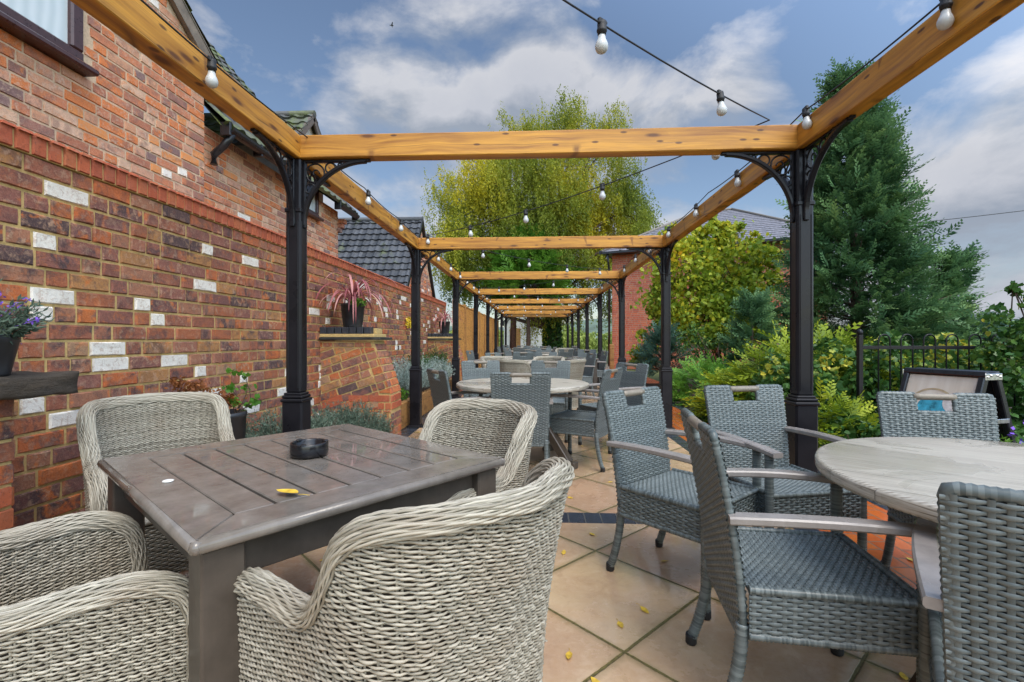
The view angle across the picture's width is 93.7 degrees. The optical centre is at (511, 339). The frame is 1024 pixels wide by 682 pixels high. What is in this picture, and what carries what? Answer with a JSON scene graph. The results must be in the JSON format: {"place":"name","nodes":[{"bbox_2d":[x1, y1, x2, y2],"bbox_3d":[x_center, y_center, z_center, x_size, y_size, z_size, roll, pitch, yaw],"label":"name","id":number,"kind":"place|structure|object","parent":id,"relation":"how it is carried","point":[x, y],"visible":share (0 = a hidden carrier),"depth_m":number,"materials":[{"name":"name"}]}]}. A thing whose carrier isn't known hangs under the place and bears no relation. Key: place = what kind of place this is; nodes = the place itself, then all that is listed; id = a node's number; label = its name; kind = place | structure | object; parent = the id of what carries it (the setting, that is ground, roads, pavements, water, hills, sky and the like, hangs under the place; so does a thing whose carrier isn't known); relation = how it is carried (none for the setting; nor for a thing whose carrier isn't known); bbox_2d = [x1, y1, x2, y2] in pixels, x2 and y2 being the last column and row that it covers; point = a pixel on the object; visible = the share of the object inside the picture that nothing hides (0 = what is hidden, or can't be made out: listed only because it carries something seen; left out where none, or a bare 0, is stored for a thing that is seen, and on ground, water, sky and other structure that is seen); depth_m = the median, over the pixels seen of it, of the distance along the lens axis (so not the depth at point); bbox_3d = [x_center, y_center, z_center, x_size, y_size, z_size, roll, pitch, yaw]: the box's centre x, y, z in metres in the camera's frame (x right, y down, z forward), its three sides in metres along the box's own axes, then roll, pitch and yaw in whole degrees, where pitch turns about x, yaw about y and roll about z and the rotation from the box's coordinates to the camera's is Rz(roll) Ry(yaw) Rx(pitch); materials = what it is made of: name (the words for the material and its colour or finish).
{"place":"outdoors","nodes":[
{"label":"outdoors","id":0,"kind":"place"},
{"bbox_2d":[0,0,232,201],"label":"brick house","id":1,"kind":"structure","parent":0,"point":[73,75],"depth_m":3.48,"materials":[{"name":"brick"}]},
{"bbox_2d":[0,0,98,76],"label":"window","id":2,"kind":"structure","parent":1,"relation":"in","point":[54,28],"depth_m":3.09,"materials":[{"name":"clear glass"}]},
{"bbox_2d":[161,375,247,409],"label":"copper plant","id":3,"kind":"object","parent":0,"point":[191,387],"visible":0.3,"depth_m":2.68,"materials":[{"name":"brown plant"}]},
{"bbox_2d":[204,41,359,257],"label":"brick house","id":4,"kind":"structure","parent":0,"point":[243,178],"depth_m":5.58,"materials":[{"name":"brick"}]},
{"bbox_2d":[308,191,323,221],"bbox_3d":[-2.829,-2.191,6.709,0.115,0.918,0.680,0,0,3],"label":"window","id":5,"kind":"structure","parent":4,"relation":"in","point":[313,212],"depth_m":6.92,"materials":[{"name":"white glass"}]},
{"bbox_2d":[338,217,435,297],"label":"tiled roof","id":6,"kind":"structure","parent":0,"point":[367,243],"depth_m":10.64,"materials":[{"name":"grey tile"}]},
{"bbox_2d":[179,381,916,681],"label":"paving","id":7,"kind":"structure","parent":0,"point":[592,599],"depth_m":2.02,"materials":[{"name":"beige stone"}]},
{"bbox_2d":[0,400,14,530],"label":"brick pier","id":8,"kind":"structure","parent":7,"relation":"on","point":[7,451],"depth_m":1.82,"materials":[{"name":"red brick"}]},
{"bbox_2d":[0,371,78,399],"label":"stone slab","id":9,"kind":"structure","parent":8,"relation":"on","point":[15,385],"depth_m":1.79,"materials":[{"name":"grey stone"}]},
{"bbox_2d":[0,334,20,375],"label":"plant pot","id":10,"kind":"object","parent":9,"relation":"on","point":[8,351],"visible":0.81,"depth_m":1.71,"materials":[{"name":"plastic"}]},
{"bbox_2d":[0,278,54,342],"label":"lavender plant","id":11,"kind":"object","parent":10,"relation":"in","point":[22,325],"visible":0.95,"depth_m":1.72,"materials":[{"name":"green plant"}]},
{"bbox_2d":[0,510,188,681],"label":"wicker armchair","id":12,"kind":"object","parent":7,"relation":"on","point":[87,596],"visible":0.97,"depth_m":1.04,"materials":[{"name":"beige wicker"}]},
{"bbox_2d":[76,392,235,572],"bbox_3d":[-1.583,0.710,2.209,0.721,0.880,0.628,0,0,41],"label":"wicker armchair","id":13,"kind":"object","parent":7,"relation":"on","point":[117,426],"visible":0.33,"depth_m":2.30,"materials":[{"name":"beige wicker"}]},
{"bbox_2d":[229,409,246,438],"bbox_3d":[-1.656,0.780,2.746,0.250,0.735,0.250,0,0,3],"label":"plant pot","id":14,"kind":"object","parent":7,"relation":"on","point":[238,421],"visible":0.18,"depth_m":2.72,"materials":[{"name":"plastic"}]},
{"bbox_2d":[221,368,261,415],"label":"geranium plant","id":15,"kind":"object","parent":14,"relation":"in","point":[253,401],"visible":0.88,"depth_m":2.79,"materials":[{"name":"green plant"}]},
{"bbox_2d":[97,424,504,681],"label":"slatted table","id":16,"kind":"object","parent":7,"relation":"on","point":[221,516],"visible":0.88,"depth_m":1.33,"materials":[{"name":"wood"}]},
{"bbox_2d":[276,489,306,494],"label":"fallen leaf","id":17,"kind":"object","parent":16,"relation":"on","point":[288,490],"visible":1,"depth_m":1.27,"materials":[{"name":"yellow plant"}]},
{"bbox_2d":[290,438,328,458],"bbox_3d":[-0.717,0.384,1.698,0.127,0.051,0.127,0,0,3],"label":"ashtray","id":18,"kind":"object","parent":16,"relation":"on","point":[310,448],"visible":1,"depth_m":1.65,"materials":[{"name":"black plastic"}]},
{"bbox_2d":[233,457,574,681],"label":"wicker armchair","id":19,"kind":"object","parent":7,"relation":"on","point":[458,590],"visible":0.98,"depth_m":0.84,"materials":[{"name":"beige wicker"}]},
{"bbox_2d":[426,368,487,406],"bbox_3d":[-0.407,0.704,4.335,0.607,0.892,0.552,0,0,-28],"label":"dining chair","id":20,"kind":"object","parent":7,"relation":"on","point":[441,391],"visible":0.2,"depth_m":4.21,"materials":[{"name":"grey wicker"}]},
{"bbox_2d":[466,350,479,367],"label":"dining chair","id":21,"kind":"object","parent":7,"relation":"on","point":[470,357],"visible":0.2,"depth_m":11.61,"materials":[{"name":"grey wicker"}]},
{"bbox_2d":[418,398,537,501],"bbox_3d":[-0.251,0.710,1.924,0.628,0.880,0.721,0,0,41],"label":"wicker armchair","id":22,"kind":"object","parent":7,"relation":"on","point":[503,428],"visible":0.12,"depth_m":2.14,"materials":[{"name":"beige wicker"}]},
{"bbox_2d":[461,360,499,397],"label":"dining chair","id":23,"kind":"object","parent":7,"relation":"on","point":[469,370],"visible":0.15,"depth_m":5.90,"materials":[{"name":"grey wicker"}]},
{"bbox_2d":[439,250,541,352],"bbox_3d":[-0.803,-2.052,27.969,7.120,6.419,3.910,0,0,3],"label":"slim tree","id":24,"kind":"object","parent":7,"relation":"on","point":[512,334],"visible":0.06,"depth_m":27.39,"materials":[{"name":"green plant"}]},
{"bbox_2d":[485,352,499,355],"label":"dining chair","id":25,"kind":"object","parent":7,"relation":"on","point":[495,354],"visible":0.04,"depth_m":9.70,"materials":[{"name":"grey wicker"}]},
{"bbox_2d":[480,356,506,367],"bbox_3d":[-0.169,0.710,7.774,0.721,0.880,0.628,0,0,45],"label":"round table","id":26,"kind":"object","parent":7,"relation":"on","point":[485,358],"visible":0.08,"depth_m":7.97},
{"bbox_2d":[504,348,511,355],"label":"dining chair","id":27,"kind":"object","parent":7,"relation":"on","point":[507,353],"visible":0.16,"depth_m":14.76,"materials":[{"name":"grey wicker"}]},
{"bbox_2d":[492,359,530,372],"bbox_3d":[0.044,0.710,6.888,0.628,0.880,0.721,0,0,28],"label":"wicker armchair","id":28,"kind":"object","parent":7,"relation":"on","point":[515,366],"visible":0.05,"depth_m":6.58,"materials":[{"name":"beige wicker"}]},
{"bbox_2d":[513,347,526,351],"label":"dining chair","id":29,"kind":"object","parent":7,"relation":"on","point":[515,349],"visible":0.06,"depth_m":16.54,"materials":[{"name":"grey wicker"}]},
{"bbox_2d":[488,372,552,459],"bbox_3d":[0.069,0.704,4.127,0.552,0.892,0.607,0,0,0],"label":"dining chair","id":30,"kind":"object","parent":7,"relation":"on","point":[534,393],"visible":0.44,"depth_m":3.86,"materials":[{"name":"grey wicker"}]},
{"bbox_2d":[456,377,588,469],"bbox_3d":[0.100,0.778,4.601,1.260,0.742,1.260,0,0,-9],"label":"round table","id":31,"kind":"object","parent":7,"relation":"on","point":[558,385],"visible":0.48,"depth_m":4.34,"materials":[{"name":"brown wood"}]},
{"bbox_2d":[513,352,533,359],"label":"dining chair","id":32,"kind":"object","parent":7,"relation":"on","point":[528,356],"visible":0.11,"depth_m":10.29,"materials":[{"name":"grey wicker"}]},
{"bbox_2d":[520,349,535,355],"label":"dining chair","id":33,"kind":"object","parent":7,"relation":"on","point":[522,350],"visible":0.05,"depth_m":13.40,"materials":[{"name":"grey wicker"}]},
{"bbox_2d":[421,397,640,523],"bbox_3d":[0.211,1.149,12.650,3.965,0.001,25.580,0,0,3],"label":"floor tile border","id":34,"kind":"object","parent":7,"relation":"attached to","point":[571,517],"visible":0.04,"depth_m":3.09,"materials":[{"name":"grey brick"}]},
{"bbox_2d":[474,221,587,345],"bbox_3d":[0.997,-2.578,25.623,6.037,7.456,6.094,0,0,3],"label":"broadleaf tree","id":35,"kind":"object","parent":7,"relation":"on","point":[541,256],"visible":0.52,"depth_m":24.40,"materials":[{"name":"green plant"}]},
{"bbox_2d":[187,394,887,578],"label":"brick paving","id":36,"kind":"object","parent":7,"relation":"attached to","point":[677,439],"depth_m":5.67,"materials":[{"name":"orange brick"}]},
{"bbox_2d":[536,348,550,355],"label":"dining chair","id":37,"kind":"object","parent":7,"relation":"on","point":[548,349],"visible":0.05,"depth_m":15.43,"materials":[{"name":"grey wicker"}]},
{"bbox_2d":[534,352,556,357],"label":"dining chair","id":38,"kind":"object","parent":7,"relation":"on","point":[549,353],"visible":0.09,"depth_m":10.25,"materials":[{"name":"grey wicker"}]},
{"bbox_2d":[70,0,1023,472],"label":"pergola","id":39,"kind":"object","parent":7,"relation":"on","point":[160,42],"visible":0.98,"depth_m":3.08,"materials":[{"name":"black paint"}]},
{"bbox_2d":[140,0,507,316],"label":"festoon string","id":40,"kind":"object","parent":39,"relation":"hanging from","point":[211,79],"visible":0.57,"depth_m":2.23,"materials":[{"name":"black rubber"}]},
{"bbox_2d":[426,0,769,315],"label":"festoon string","id":41,"kind":"object","parent":39,"relation":"hanging from","point":[601,46],"visible":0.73,"depth_m":2.58,"materials":[{"name":"black rubber"}]},
{"bbox_2d":[567,0,954,314],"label":"festoon string","id":42,"kind":"object","parent":39,"relation":"hanging from","point":[946,19],"visible":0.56,"depth_m":2.51,"materials":[{"name":"black rubber"}]},
{"bbox_2d":[532,356,564,365],"bbox_3d":[0.512,0.710,7.764,0.628,0.880,0.721,0,0,33],"label":"round table","id":43,"kind":"object","parent":7,"relation":"on","point":[551,358],"visible":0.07,"depth_m":8.02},
{"bbox_2d":[531,360,570,442],"bbox_3d":[0.421,0.704,5.669,0.552,0.892,0.607,0,0,12],"label":"dining chair","id":44,"kind":"object","parent":7,"relation":"on","point":[562,371],"visible":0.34,"depth_m":5.88,"materials":[{"name":"grey wicker"}]},
{"bbox_2d":[559,349,573,356],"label":"dining chair","id":45,"kind":"object","parent":7,"relation":"on","point":[562,353],"visible":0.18,"depth_m":13.51,"materials":[{"name":"grey wicker"}]},
{"bbox_2d":[566,359,585,409],"bbox_3d":[0.713,0.710,6.898,0.721,0.880,0.628,0,0,33],"label":"wicker armchair","id":46,"kind":"object","parent":7,"relation":"on","point":[577,366],"visible":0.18,"depth_m":6.68,"materials":[{"name":"beige wicker"}]},
{"bbox_2d":[564,357,597,389],"bbox_3d":[1.460,0.780,10.841,0.831,0.740,0.831,0,0,-1],"label":"slatted table","id":47,"kind":"object","parent":7,"relation":"on","point":[594,373],"visible":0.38,"depth_m":10.46,"materials":[{"name":"wood"}]},
{"bbox_2d":[548,367,622,471],"bbox_3d":[0.671,0.704,4.496,0.607,0.892,0.552,0,0,31],"label":"dining chair","id":48,"kind":"object","parent":7,"relation":"on","point":[569,422],"visible":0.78,"depth_m":4.31,"materials":[{"name":"grey wicker"}]},
{"bbox_2d":[578,349,595,356],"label":"dining chair","id":49,"kind":"object","parent":7,"relation":"on","point":[581,353],"visible":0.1,"depth_m":12.80,"materials":[{"name":"grey wicker"}]},
{"bbox_2d":[582,353,596,395],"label":"dining chair","id":50,"kind":"object","parent":7,"relation":"on","point":[589,369],"visible":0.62,"depth_m":9.26,"materials":[{"name":"grey wicker"}]},
{"bbox_2d":[583,351,607,382],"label":"dining chair","id":51,"kind":"object","parent":7,"relation":"on","point":[602,361],"visible":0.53,"depth_m":11.01,"materials":[{"name":"grey wicker"}]},
{"bbox_2d":[578,362,648,453],"bbox_3d":[1.082,0.704,5.176,0.607,0.892,0.552,0,0,-30],"label":"dining chair","id":52,"kind":"object","parent":7,"relation":"on","point":[633,380],"visible":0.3,"depth_m":5.22,"materials":[{"name":"grey wicker"}]},
{"bbox_2d":[601,386,770,620],"bbox_3d":[0.825,0.704,2.331,0.552,0.892,0.607,0,0,-40],"label":"dining chair","id":53,"kind":"object","parent":7,"relation":"on","point":[653,490],"visible":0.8,"depth_m":2.36,"materials":[{"name":"grey wicker"}]},
{"bbox_2d":[703,384,867,550],"bbox_3d":[1.375,0.704,2.477,0.552,0.892,0.607,0,0,-9],"label":"dining chair","id":54,"kind":"object","parent":7,"relation":"on","point":[759,423],"visible":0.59,"depth_m":2.67,"materials":[{"name":"grey wicker"}]},
{"bbox_2d":[680,408,930,681],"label":"dining chair","id":55,"kind":"object","parent":7,"relation":"on","point":[836,591],"visible":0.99,"depth_m":1.38,"materials":[{"name":"grey wicker"}]},
{"bbox_2d":[815,437,1023,681],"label":"round table","id":56,"kind":"object","parent":7,"relation":"on","point":[908,475],"visible":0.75,"depth_m":1.54,"materials":[{"name":"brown wood"}]},
{"bbox_2d":[912,481,1023,681],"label":"dining chair","id":57,"kind":"object","parent":7,"relation":"on","point":[968,555],"visible":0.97,"depth_m":0.88,"materials":[{"name":"grey wicker"}]},
{"bbox_2d":[187,0,1023,326],"label":"sky","id":58,"kind":"structure","parent":0,"point":[442,65],"materials":[{"name":"blue"}]},
{"bbox_2d":[402,348,870,523],"bbox_3d":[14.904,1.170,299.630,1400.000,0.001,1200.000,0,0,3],"label":"ground","id":59,"kind":"structure","parent":0,"point":[655,376],"depth_m":15.91,"materials":[{"name":"orange brick"}]},
{"bbox_2d":[0,119,445,527],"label":"garden wall","id":60,"kind":"structure","parent":59,"relation":"on","point":[135,283],"depth_m":2.84,"materials":[{"name":"brick"}]},
{"bbox_2d":[405,317,410,328],"bbox_3d":[-1.900,-0.316,8.863,0.124,0.228,0.250,0,0,3],"label":"yellow flower cluster","id":61,"kind":"object","parent":60,"relation":"attached to","point":[408,323],"visible":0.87,"depth_m":8.82,"materials":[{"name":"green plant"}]},
{"bbox_2d":[452,299,498,367],"bbox_3d":[-1.180,0.037,20.154,0.110,2.276,14.740,0,0,3],"label":"timber fence","id":62,"kind":"object","parent":59,"relation":"on","point":[466,332],"visible":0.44,"depth_m":16.45,"materials":[{"name":"orange wood"}]},
{"bbox_2d":[503,304,562,347],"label":"white cottage","id":63,"kind":"structure","parent":59,"relation":"on","point":[519,341],"depth_m":35.99,"materials":[{"name":"grey paint"}]},
{"bbox_2d":[516,328,520,346],"bbox_3d":[0.239,0.150,36.013,0.800,2.000,0.060,0,0,3],"label":"door","id":64,"kind":"structure","parent":63,"relation":"in","point":[518,340],"depth_m":35.97,"materials":[{"name":"brown wood"}]},
{"bbox_2d":[420,83,666,348],"bbox_3d":[1.732,-6.140,27.242,13.970,14.735,7.891,0,0,3],"label":"birch tree","id":65,"kind":"object","parent":59,"relation":"on","point":[494,191],"visible":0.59,"depth_m":25.72,"materials":[{"name":"green plant"}]},
{"bbox_2d":[449,325,980,352],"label":"bushes","id":66,"kind":"object","parent":59,"relation":"on","point":[593,342],"visible":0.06,"depth_m":39.50,"materials":[{"name":"green plant"}]},
{"bbox_2d":[599,208,831,370],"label":"brick house","id":67,"kind":"structure","parent":59,"relation":"on","point":[636,319],"depth_m":18.65,"materials":[{"name":"red brick"}]},
{"bbox_2d":[449,319,1021,338],"bbox_3d":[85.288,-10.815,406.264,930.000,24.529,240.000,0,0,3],"label":"hills","id":68,"kind":"structure","parent":0,"point":[593,327],"depth_m":381.47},
{"bbox_2d":[605,364,916,589],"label":"path","id":69,"kind":"structure","parent":0,"point":[901,567],"depth_m":2.71,"materials":[{"name":"orange brick"}]},
{"bbox_2d":[609,344,613,373],"bbox_3d":[3.357,0.650,16.153,0.150,1.000,0.150,0,0,3],"label":"timber bollard","id":70,"kind":"object","parent":69,"relation":"on","point":[611,356],"visible":0.9,"depth_m":16.08,"materials":[{"name":"orange wood"}]},
{"bbox_2d":[875,391,999,568],"bbox_3d":[2.007,0.704,2.092,0.552,0.892,0.607,0,0,15],"label":"dining chair","id":71,"kind":"object","parent":69,"relation":"on","point":[973,416],"visible":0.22,"depth_m":2.34,"materials":[{"name":"grey wicker"}]},
{"bbox_2d":[646,383,1011,415],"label":"border soil","id":72,"kind":"structure","parent":0,"point":[657,385],"depth_m":11.59,"materials":[{"name":"brown soil"}]},
{"bbox_2d":[626,317,694,376],"bbox_3d":[3.583,0.292,11.661,1.953,1.716,1.550,0,0,34],"label":"shrub","id":73,"kind":"object","parent":72,"relation":"on","point":[650,348],"visible":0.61,"depth_m":11.50,"materials":[{"name":"green plant"}]},
{"bbox_2d":[672,321,728,369],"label":"thin shrub","id":74,"kind":"object","parent":72,"relation":"on","point":[704,340],"visible":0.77,"depth_m":10.52,"materials":[{"name":"green plant"}]},
{"bbox_2d":[626,214,788,379],"bbox_3d":[5.147,-1.101,12.414,4.202,4.538,3.191,0,0,3],"label":"creeper shrub","id":75,"kind":"object","parent":72,"relation":"on","point":[709,301],"visible":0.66,"depth_m":12.19,"materials":[{"name":"green plant"}]},
{"bbox_2d":[672,349,744,406],"bbox_3d":[3.624,0.805,8.763,1.977,1.246,2.394,0,0,3],"label":"leafy shrub","id":76,"kind":"object","parent":72,"relation":"on","point":[679,381],"visible":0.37,"depth_m":8.88,"materials":[{"name":"green plant"}]},
{"bbox_2d":[687,385,740,418],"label":"leafy plant","id":77,"kind":"object","parent":72,"relation":"on","point":[699,406],"visible":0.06,"depth_m":7.36,"materials":[{"name":"green plant"}]},
{"bbox_2d":[715,285,787,385],"bbox_3d":[4.850,0.016,9.670,1.605,2.269,1.570,0,0,-39],"label":"conifer tree","id":78,"kind":"object","parent":72,"relation":"on","point":[755,309],"visible":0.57,"depth_m":9.53,"materials":[{"name":"green plant"}]},
{"bbox_2d":[678,319,926,422],"bbox_3d":[4.091,0.579,6.601,3.419,1.741,3.577,0,0,3],"label":"juniper shrub","id":79,"kind":"object","parent":72,"relation":"on","point":[748,370],"visible":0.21,"depth_m":6.65,"materials":[{"name":"green plant"}]},
{"bbox_2d":[784,377,878,447],"bbox_3d":[3.192,0.814,4.745,1.270,0.892,1.484,0,0,30],"label":"juniper shrub","id":80,"kind":"object","parent":72,"relation":"on","point":[852,408],"visible":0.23,"depth_m":4.54,"materials":[{"name":"green plant"}]},
{"bbox_2d":[757,55,1001,364],"bbox_3d":[7.234,-2.338,10.024,3.970,7.085,4.122,0,0,3],"label":"conifer tree","id":81,"kind":"object","parent":72,"relation":"on","point":[860,193],"visible":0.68,"depth_m":9.29,"materials":[{"name":"green plant"}]},
{"bbox_2d":[745,329,1023,448],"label":"ivy hedge","id":82,"kind":"object","parent":72,"relation":"on","point":[782,377],"visible":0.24,"depth_m":5.26,"materials":[{"name":"green plant"}]},
{"bbox_2d":[856,329,1015,411],"bbox_3d":[5.943,0.520,4.843,4.852,1.260,0.060,0,0,1],"label":"hoop top railing","id":83,"kind":"object","parent":72,"relation":"on","point":[860,347],"visible":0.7,"depth_m":4.88,"materials":[{"name":"black metal"}]},
{"bbox_2d":[909,240,989,351],"bbox_3d":[8.723,-0.452,9.741,1.722,3.220,1.440,0,0,3],"label":"conifer tree","id":84,"kind":"object","parent":72,"relation":"on","point":[964,277],"visible":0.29,"depth_m":9.54,"materials":[{"name":"green plant"}]},
{"bbox_2d":[899,367,1016,442],"bbox_3d":[3.156,0.686,3.467,0.760,0.945,0.548,0,0,-15],"label":"sign board","id":85,"kind":"object","parent":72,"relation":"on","point":[932,380],"visible":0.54,"depth_m":3.36,"materials":[{"name":"black plastic"}]},
{"bbox_2d":[959,280,1023,426],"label":"leafy shrub","id":86,"kind":"object","parent":72,"relation":"on","point":[1009,367],"visible":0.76,"depth_m":4.63,"materials":[{"name":"green plant"}]},
{"bbox_2d":[1000,420,1023,443],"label":"flowering plant","id":87,"kind":"object","parent":72,"relation":"on","point":[1016,438],"visible":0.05,"depth_m":3.25,"materials":[{"name":"purple plant"}]},
{"bbox_2d":[917,210,1023,222],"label":"overhead cable","id":88,"kind":"object","parent":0,"point":[975,216],"visible":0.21,"depth_m":23.89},
{"bbox_2d":[964,309,1019,365],"bbox_3d":[10.905,0.181,11.108,2.269,1.937,1.985,0,0,3],"label":"leafy shrub","id":89,"kind":"object","parent":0,"point":[983,333],"visible":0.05,"depth_m":10.83,"materials":[{"name":"green plant"}]},
{"label":"bed soil","id":90,"kind":"structure","parent":0,"visible":0},
{"bbox_2d":[245,405,346,437],"bbox_3d":[-1.833,0.825,3.849,1.033,0.649,1.341,0,0,3],"label":"rosemary bush","id":91,"kind":"object","parent":90,"relation":"on","point":[265,429],"visible":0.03,"depth_m":3.83,"materials":[{"name":"green plant"}]},
{"bbox_2d":[311,399,394,432],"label":"rosemary bush","id":92,"kind":"object","parent":90,"relation":"on","point":[355,415],"visible":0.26,"depth_m":4.72,"materials":[{"name":"green plant"}]},
{"bbox_2d":[318,327,400,434],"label":"brick buttress","id":93,"kind":"structure","parent":90,"relation":"on","point":[354,371],"depth_m":5.33,"materials":[{"name":"brick"}]},
{"bbox_2d":[340,303,364,326],"bbox_3d":[-1.828,-0.277,5.518,0.270,0.270,0.270,0,0,3],"label":"plant pot","id":94,"kind":"object","parent":93,"relation":"on","point":[347,317],"visible":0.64,"depth_m":5.42,"materials":[{"name":"plastic"}]},
{"bbox_2d":[315,272,399,328],"bbox_3d":[-1.878,-0.396,5.466,1.260,0.806,1.431,0,0,-35],"label":"cordyline plant","id":95,"kind":"object","parent":94,"relation":"in","point":[351,295],"visible":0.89,"depth_m":5.39,"materials":[{"name":"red plant"}]},
{"bbox_2d":[400,378,451,429],"bbox_3d":[-1.588,0.980,9.333,0.700,0.330,6.715,0,0,3],"label":"sleeper planter","id":96,"kind":"object","parent":90,"relation":"on","point":[427,403],"visible":0.15,"depth_m":7.21,"materials":[{"name":"wood"}]},
{"bbox_2d":[400,387,409,400],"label":"leafy plant","id":97,"kind":"object","parent":96,"relation":"on","point":[403,394],"visible":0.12,"depth_m":6.51,"materials":[{"name":"green plant"}]},
{"bbox_2d":[392,357,438,397],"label":"silver shrub","id":98,"kind":"object","parent":96,"relation":"on","point":[403,376],"visible":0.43,"depth_m":7.31,"materials":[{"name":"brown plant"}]},
{"bbox_2d":[403,350,431,372],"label":"dark herb","id":99,"kind":"object","parent":96,"relation":"on","point":[427,359],"visible":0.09,"depth_m":8.54,"materials":[{"name":"green plant"}]},
{"bbox_2d":[421,344,448,379],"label":"dark herb","id":100,"kind":"object","parent":96,"relation":"on","point":[440,355],"visible":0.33,"depth_m":10.16,"materials":[{"name":"green plant"}]},
{"bbox_2d":[421,356,455,378],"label":"silver shrub","id":101,"kind":"object","parent":96,"relation":"on","point":[445,367],"visible":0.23,"depth_m":9.26,"materials":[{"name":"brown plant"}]},
{"bbox_2d":[427,333,464,390],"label":"brick buttress","id":102,"kind":"structure","parent":90,"relation":"on","point":[443,341],"depth_m":10.64,"materials":[{"name":"brick"}]},
{"bbox_2d":[439,321,449,332],"bbox_3d":[-1.523,-0.277,10.839,0.260,0.270,0.260,0,0,3],"label":"plant pot","id":103,"kind":"object","parent":102,"relation":"on","point":[444,327],"visible":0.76,"depth_m":10.74,"materials":[{"name":"plastic"}]},
{"bbox_2d":[430,311,463,328],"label":"cordyline plant","id":104,"kind":"object","parent":103,"relation":"in","point":[444,317],"visible":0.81,"depth_m":10.80,"materials":[{"name":"pink plant"}]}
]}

